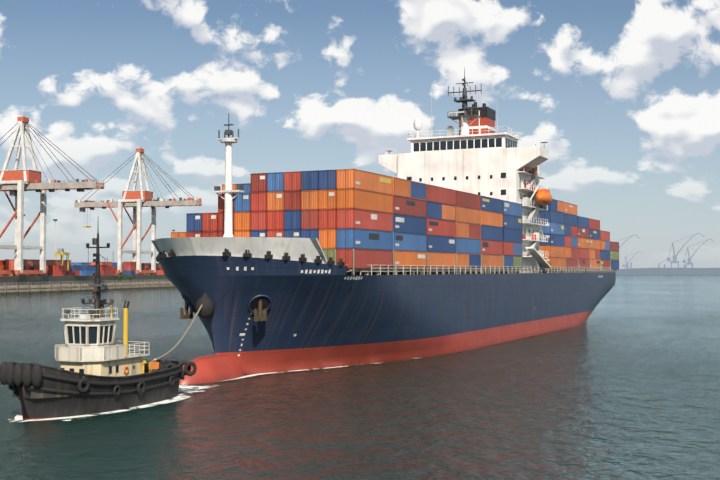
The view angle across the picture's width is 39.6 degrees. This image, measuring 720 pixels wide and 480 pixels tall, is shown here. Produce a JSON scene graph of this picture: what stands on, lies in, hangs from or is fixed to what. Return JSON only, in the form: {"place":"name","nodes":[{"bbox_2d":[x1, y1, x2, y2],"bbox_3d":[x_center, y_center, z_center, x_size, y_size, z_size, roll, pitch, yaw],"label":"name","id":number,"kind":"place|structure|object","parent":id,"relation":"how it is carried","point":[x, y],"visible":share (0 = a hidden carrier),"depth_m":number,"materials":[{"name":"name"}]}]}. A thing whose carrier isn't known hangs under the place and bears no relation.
{"place":"outdoors","nodes":[
{"label":"outdoors","id":0,"kind":"place"},
{"bbox_2d":[0,219,174,285],"bbox_3d":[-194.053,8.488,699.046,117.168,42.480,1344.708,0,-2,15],"label":"yard","id":1,"kind":"structure","parent":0,"point":[62,270],"depth_m":642.59,"materials":[{"name":"paint"}]},
{"bbox_2d":[0,274,175,294],"bbox_3d":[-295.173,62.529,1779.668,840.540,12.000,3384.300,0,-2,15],"label":"quay","id":2,"kind":"structure","parent":0,"point":[24,289],"depth_m":606.84,"materials":[{"name":"concrete"}]},
{"bbox_2d":[0,115,103,275],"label":"crane","id":3,"kind":"object","parent":2,"relation":"on","point":[16,182],"visible":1,"depth_m":571.45,"materials":[{"name":"paint"}]},
{"bbox_2d":[0,279,169,285],"bbox_3d":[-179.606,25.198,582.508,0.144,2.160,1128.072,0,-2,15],"label":"quay fence","id":4,"kind":"object","parent":2,"relation":"on","point":[69,283],"visible":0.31,"depth_m":604.48,"materials":[{"name":"metal"}]},
{"bbox_2d":[74,147,201,274],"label":"crane","id":5,"kind":"object","parent":2,"relation":"on","point":[138,200],"visible":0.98,"depth_m":721.28,"materials":[{"name":"paint"}]},
{"bbox_2d":[117,274,127,282],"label":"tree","id":6,"kind":"object","parent":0,"point":[123,277],"visible":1,"depth_m":676.65,"materials":[{"name":"green plant"}]},
{"bbox_2d":[0,275,719,479],"bbox_3d":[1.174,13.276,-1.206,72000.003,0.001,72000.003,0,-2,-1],"label":"water","id":7,"kind":"structure","parent":0,"point":[622,382],"depth_m":94.53,"materials":[{"name":"teal liquid"}]},
{"bbox_2d":[0,230,196,419],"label":"tug","id":8,"kind":"object","parent":7,"relation":"on","point":[99,370],"visible":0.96,"depth_m":94.35,"materials":[{"name":"paint"}]},
{"bbox_2d":[148,305,202,362],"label":"tow line","id":9,"kind":"object","parent":8,"relation":"on","point":[176,345],"visible":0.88,"depth_m":113.89,"materials":[{"name":"fabric"}]},
{"bbox_2d":[8,358,414,422],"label":"foam","id":10,"kind":"object","parent":7,"relation":"on","point":[18,418],"visible":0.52,"depth_m":99.96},
{"bbox_2d":[151,67,618,384],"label":"container ship","id":11,"kind":"object","parent":7,"relation":"on","point":[286,271],"visible":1,"depth_m":139.96,"materials":[{"name":"paint"}]},
{"bbox_2d":[0,0,719,268],"label":"sky","id":12,"kind":"structure","parent":0,"point":[623,95],"materials":[{"name":"blue"}]},
{"bbox_2d":[613,233,719,274],"bbox_3d":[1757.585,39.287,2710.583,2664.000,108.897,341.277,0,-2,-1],"label":"shore","id":13,"kind":"structure","parent":0,"point":[672,271],"depth_m":2575.36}
]}

